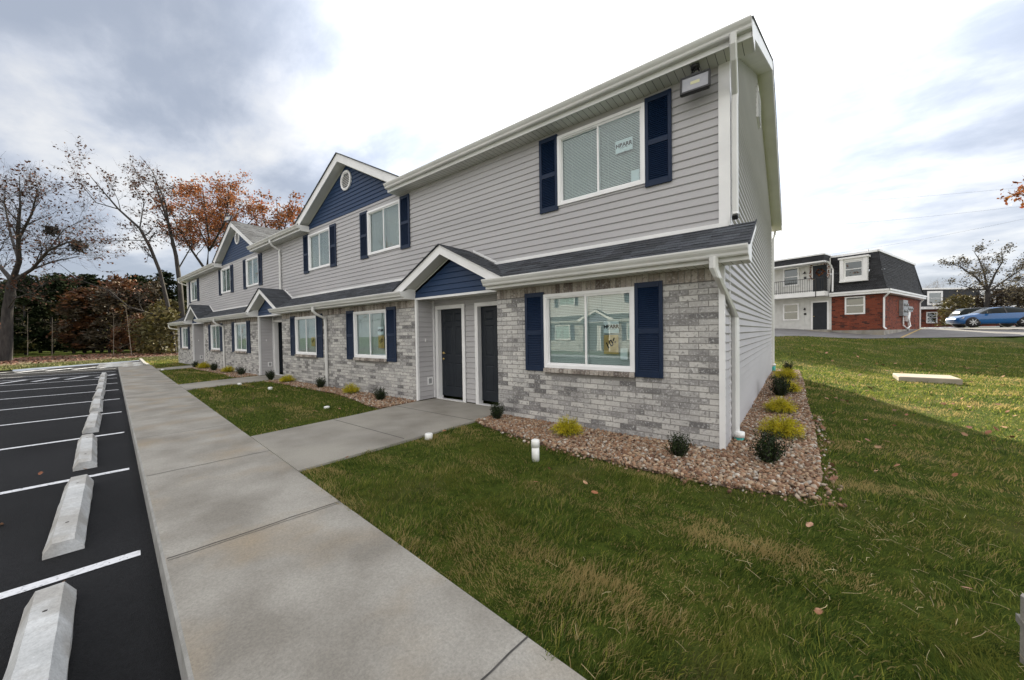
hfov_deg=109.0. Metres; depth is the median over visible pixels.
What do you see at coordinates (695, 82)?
floodlight
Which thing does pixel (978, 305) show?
autumn bush
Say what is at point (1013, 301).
autumn bush
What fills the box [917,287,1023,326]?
distant mansard building
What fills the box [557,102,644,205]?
window
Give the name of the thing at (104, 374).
wheel stop
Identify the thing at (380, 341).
window notice
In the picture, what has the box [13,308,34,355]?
sapling
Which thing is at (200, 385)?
entry path
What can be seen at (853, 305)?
window
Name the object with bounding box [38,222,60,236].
leaf nest
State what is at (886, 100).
sky
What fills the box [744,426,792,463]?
dark shrub
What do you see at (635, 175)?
window notice
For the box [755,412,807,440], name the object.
golden shrub
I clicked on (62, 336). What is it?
tree
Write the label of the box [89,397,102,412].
wheel stop
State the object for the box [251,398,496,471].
entry path
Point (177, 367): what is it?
entry path
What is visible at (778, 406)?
golden shrub
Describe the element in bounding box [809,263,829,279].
garland
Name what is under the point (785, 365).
dark shrub
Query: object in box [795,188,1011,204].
power line
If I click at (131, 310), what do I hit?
brown leaved tree
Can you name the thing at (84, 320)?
tree
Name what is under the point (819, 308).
door
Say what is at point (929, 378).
concrete slab
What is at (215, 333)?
window
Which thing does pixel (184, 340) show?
window
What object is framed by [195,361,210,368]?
golden shrub
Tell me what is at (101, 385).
wheel stop
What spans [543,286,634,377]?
window
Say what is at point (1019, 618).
marker post
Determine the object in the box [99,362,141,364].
kerb
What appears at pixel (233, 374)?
gravel
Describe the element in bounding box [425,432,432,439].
pipe cap
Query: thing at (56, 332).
sapling
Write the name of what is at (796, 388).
golden shrub
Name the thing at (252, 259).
window
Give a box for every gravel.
[191,367,257,377]
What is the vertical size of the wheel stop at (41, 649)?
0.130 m
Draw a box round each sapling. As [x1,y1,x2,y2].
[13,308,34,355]
[43,319,66,355]
[102,306,131,354]
[114,300,137,354]
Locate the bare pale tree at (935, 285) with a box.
[923,280,946,287]
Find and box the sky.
[0,0,1023,370]
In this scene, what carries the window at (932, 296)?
in the distant mansard building at (929, 318)
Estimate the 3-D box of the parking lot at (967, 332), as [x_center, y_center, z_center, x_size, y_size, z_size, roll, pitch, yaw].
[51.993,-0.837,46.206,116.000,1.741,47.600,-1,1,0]
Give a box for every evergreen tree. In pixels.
[0,289,36,353]
[5,273,50,354]
[37,274,83,351]
[44,272,70,302]
[61,289,113,352]
[98,278,110,345]
[147,270,177,338]
[174,283,186,335]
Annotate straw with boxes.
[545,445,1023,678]
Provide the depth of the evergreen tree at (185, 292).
49.58 m
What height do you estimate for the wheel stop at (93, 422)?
0.132 m
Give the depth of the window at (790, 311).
28.78 m
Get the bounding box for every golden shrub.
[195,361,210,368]
[220,365,235,372]
[279,374,295,382]
[342,383,359,393]
[549,415,582,437]
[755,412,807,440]
[763,395,798,414]
[770,367,801,379]
[786,378,802,393]
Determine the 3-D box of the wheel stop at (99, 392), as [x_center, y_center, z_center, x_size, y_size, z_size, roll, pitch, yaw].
[-12.259,1.584,10.859,1.960,0.132,0.208,0,1,43]
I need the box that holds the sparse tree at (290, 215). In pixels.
[244,189,304,229]
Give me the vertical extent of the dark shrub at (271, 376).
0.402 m
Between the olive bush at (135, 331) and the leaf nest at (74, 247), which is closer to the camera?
the leaf nest at (74, 247)
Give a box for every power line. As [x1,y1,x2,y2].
[782,206,1019,228]
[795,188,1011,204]
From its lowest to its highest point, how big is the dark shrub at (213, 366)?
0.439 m
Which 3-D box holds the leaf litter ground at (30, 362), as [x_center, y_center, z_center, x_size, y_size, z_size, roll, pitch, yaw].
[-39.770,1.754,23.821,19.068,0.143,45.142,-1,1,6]
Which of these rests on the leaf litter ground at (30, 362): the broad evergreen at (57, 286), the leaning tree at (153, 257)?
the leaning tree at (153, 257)
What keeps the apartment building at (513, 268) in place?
on the lawn at (670, 506)
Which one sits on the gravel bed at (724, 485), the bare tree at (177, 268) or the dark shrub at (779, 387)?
the dark shrub at (779, 387)
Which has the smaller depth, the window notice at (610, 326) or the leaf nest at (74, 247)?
the window notice at (610, 326)
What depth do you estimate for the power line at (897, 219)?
67.65 m
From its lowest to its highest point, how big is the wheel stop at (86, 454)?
0.127 m
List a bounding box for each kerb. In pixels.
[97,364,142,367]
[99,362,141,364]
[139,358,149,364]
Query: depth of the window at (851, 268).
25.58 m
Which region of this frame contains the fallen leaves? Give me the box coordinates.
[0,345,1022,613]
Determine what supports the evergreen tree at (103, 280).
on the lawn at (670, 506)
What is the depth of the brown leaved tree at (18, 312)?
47.67 m
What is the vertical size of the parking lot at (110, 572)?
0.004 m
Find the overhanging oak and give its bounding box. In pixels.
[997,175,1023,207]
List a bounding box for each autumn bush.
[931,294,981,325]
[945,295,990,327]
[975,290,1023,326]
[988,287,1023,326]
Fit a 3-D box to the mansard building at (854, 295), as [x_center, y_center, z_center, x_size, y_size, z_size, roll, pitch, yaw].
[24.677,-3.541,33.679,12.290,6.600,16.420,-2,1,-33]
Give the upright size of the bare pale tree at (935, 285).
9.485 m
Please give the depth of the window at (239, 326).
15.73 m
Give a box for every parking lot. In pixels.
[0,361,180,679]
[774,327,1023,337]
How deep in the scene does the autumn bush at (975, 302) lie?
49.82 m
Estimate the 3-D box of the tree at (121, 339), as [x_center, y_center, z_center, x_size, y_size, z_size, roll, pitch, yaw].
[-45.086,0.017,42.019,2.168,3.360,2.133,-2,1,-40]
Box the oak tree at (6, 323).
[0,151,134,371]
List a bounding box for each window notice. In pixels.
[311,337,314,345]
[378,327,383,334]
[378,335,383,347]
[603,321,618,332]
[604,335,618,353]
[615,136,632,153]
[620,348,627,359]
[631,169,639,181]
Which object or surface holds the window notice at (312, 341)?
attached to the apartment building at (513, 268)
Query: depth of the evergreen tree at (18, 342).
40.89 m
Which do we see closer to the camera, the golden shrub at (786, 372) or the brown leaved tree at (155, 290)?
the golden shrub at (786, 372)
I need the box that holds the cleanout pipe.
[531,439,539,461]
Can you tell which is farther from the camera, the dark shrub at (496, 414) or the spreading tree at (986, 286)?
the spreading tree at (986, 286)
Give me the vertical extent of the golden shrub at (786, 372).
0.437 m
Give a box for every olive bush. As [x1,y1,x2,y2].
[126,314,174,352]
[134,305,180,353]
[142,299,186,351]
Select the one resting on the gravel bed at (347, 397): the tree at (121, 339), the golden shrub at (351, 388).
the golden shrub at (351, 388)
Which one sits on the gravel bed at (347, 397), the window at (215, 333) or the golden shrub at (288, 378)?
the golden shrub at (288, 378)
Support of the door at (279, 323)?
in the apartment building at (513, 268)
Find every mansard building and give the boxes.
[774,249,926,334]
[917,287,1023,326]
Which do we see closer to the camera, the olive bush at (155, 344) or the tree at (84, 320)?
the olive bush at (155, 344)
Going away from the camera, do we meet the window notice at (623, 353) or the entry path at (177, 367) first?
the window notice at (623, 353)
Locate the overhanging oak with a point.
(1019, 191)
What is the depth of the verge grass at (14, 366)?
25.48 m
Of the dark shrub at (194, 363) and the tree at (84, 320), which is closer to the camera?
the dark shrub at (194, 363)
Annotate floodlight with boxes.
[224,213,232,221]
[680,63,710,97]
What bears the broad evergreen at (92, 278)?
on the lawn at (670, 506)
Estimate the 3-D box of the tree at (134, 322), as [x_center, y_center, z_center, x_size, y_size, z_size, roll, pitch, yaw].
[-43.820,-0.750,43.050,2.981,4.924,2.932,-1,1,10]
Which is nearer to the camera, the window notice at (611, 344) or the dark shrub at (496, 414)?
the window notice at (611, 344)
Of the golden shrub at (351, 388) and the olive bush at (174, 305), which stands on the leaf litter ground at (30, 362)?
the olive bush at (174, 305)
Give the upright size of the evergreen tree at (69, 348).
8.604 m
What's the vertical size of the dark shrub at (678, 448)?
0.321 m
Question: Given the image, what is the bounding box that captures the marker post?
[1015,593,1023,664]
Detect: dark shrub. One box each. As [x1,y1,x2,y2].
[191,360,199,366]
[209,362,218,369]
[235,367,246,374]
[265,369,274,379]
[315,377,325,387]
[373,387,387,399]
[490,402,504,418]
[665,432,693,456]
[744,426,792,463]
[766,374,795,396]
[782,361,792,369]
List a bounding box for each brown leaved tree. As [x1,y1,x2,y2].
[14,293,55,352]
[48,297,103,353]
[81,286,129,352]
[102,286,152,351]
[130,276,165,317]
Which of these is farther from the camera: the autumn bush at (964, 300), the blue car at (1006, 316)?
the autumn bush at (964, 300)
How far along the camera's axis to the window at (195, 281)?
22.37 m
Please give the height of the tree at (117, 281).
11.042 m
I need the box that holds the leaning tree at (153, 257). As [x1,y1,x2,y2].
[29,130,176,353]
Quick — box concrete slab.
[893,373,962,384]
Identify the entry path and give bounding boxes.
[157,364,201,370]
[178,374,281,390]
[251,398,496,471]
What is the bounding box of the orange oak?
[137,169,271,266]
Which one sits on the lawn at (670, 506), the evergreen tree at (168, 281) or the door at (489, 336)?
the evergreen tree at (168, 281)
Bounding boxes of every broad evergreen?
[13,302,33,325]
[19,275,71,353]
[59,272,103,315]
[122,273,156,310]
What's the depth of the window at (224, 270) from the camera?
18.50 m
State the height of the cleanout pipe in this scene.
0.290 m
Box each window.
[181,327,188,349]
[190,280,196,301]
[210,325,220,351]
[221,266,230,293]
[234,322,246,352]
[246,255,258,286]
[295,315,317,357]
[308,227,329,270]
[353,309,386,361]
[367,199,399,255]
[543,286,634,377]
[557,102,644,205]
[783,267,798,286]
[783,303,798,320]
[844,260,862,277]
[845,296,864,314]
[926,312,936,322]
[927,291,942,304]
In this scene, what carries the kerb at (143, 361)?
on the parking lot at (110, 572)
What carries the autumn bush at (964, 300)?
on the parking lot at (967, 332)
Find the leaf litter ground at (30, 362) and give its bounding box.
[0,353,175,365]
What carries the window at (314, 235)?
in the apartment building at (513, 268)
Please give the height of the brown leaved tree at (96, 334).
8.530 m
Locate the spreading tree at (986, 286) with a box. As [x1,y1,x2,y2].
[934,239,1023,307]
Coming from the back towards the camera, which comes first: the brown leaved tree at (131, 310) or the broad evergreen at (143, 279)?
the broad evergreen at (143, 279)
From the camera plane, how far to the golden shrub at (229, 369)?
15.67 m
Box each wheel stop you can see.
[3,582,76,679]
[42,474,93,559]
[73,433,96,470]
[82,411,101,433]
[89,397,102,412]
[92,388,105,399]
[96,382,105,389]
[98,377,106,382]
[99,372,107,377]
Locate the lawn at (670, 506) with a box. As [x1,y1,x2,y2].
[0,326,1023,679]
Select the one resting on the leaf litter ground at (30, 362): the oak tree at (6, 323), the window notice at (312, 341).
the oak tree at (6, 323)
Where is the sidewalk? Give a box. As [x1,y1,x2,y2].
[118,365,585,679]
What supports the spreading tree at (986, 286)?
on the parking lot at (967, 332)
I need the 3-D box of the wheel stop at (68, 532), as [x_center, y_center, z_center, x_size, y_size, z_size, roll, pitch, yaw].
[-4.201,1.596,3.498,1.960,0.131,0.214,0,1,43]
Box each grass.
[0,355,178,370]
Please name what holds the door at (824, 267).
in the mansard building at (854, 295)
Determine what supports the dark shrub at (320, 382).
on the gravel bed at (347, 397)
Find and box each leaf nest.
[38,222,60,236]
[63,238,91,254]
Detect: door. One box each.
[278,322,282,371]
[441,308,462,396]
[481,306,498,401]
[813,264,826,291]
[813,302,826,329]
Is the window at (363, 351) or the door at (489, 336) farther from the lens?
the window at (363, 351)
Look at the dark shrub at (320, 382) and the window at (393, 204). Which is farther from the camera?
the dark shrub at (320, 382)
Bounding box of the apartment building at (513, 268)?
[167,14,781,449]
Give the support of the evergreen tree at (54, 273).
on the lawn at (670, 506)
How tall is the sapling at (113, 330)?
5.438 m
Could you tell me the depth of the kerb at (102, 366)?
22.07 m
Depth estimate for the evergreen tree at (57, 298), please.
49.02 m
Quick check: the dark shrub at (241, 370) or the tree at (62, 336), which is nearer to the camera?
the dark shrub at (241, 370)
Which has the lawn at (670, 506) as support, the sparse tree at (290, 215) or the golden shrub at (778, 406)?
the sparse tree at (290, 215)
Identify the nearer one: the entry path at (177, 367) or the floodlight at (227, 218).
the floodlight at (227, 218)
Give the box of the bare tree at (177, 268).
[120,151,201,318]
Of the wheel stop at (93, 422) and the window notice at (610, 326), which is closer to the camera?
the window notice at (610, 326)
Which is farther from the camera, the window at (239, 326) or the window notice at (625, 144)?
the window at (239, 326)
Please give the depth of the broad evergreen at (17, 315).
49.69 m
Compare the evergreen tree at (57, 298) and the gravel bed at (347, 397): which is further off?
the evergreen tree at (57, 298)
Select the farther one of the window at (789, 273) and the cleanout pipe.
the window at (789, 273)
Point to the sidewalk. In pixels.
(272, 566)
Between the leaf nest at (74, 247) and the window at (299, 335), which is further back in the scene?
the leaf nest at (74, 247)
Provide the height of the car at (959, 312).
1.776 m
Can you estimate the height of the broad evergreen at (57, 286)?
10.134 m
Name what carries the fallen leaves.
on the lawn at (670, 506)
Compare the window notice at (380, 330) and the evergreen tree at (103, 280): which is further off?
the evergreen tree at (103, 280)
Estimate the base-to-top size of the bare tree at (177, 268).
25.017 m
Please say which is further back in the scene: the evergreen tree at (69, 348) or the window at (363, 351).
the evergreen tree at (69, 348)
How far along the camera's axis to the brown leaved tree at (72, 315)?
44.33 m
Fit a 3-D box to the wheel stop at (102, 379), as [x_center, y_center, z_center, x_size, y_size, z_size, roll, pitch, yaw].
[-16.288,1.582,14.539,1.960,0.124,0.218,0,1,42]
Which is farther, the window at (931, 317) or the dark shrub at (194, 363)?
the window at (931, 317)
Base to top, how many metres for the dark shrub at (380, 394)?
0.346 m
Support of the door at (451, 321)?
in the apartment building at (513, 268)
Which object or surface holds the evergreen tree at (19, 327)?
on the lawn at (670, 506)
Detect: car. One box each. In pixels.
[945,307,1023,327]
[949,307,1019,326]
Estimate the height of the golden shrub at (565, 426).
0.336 m
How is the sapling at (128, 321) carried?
on the leaf litter ground at (30, 362)

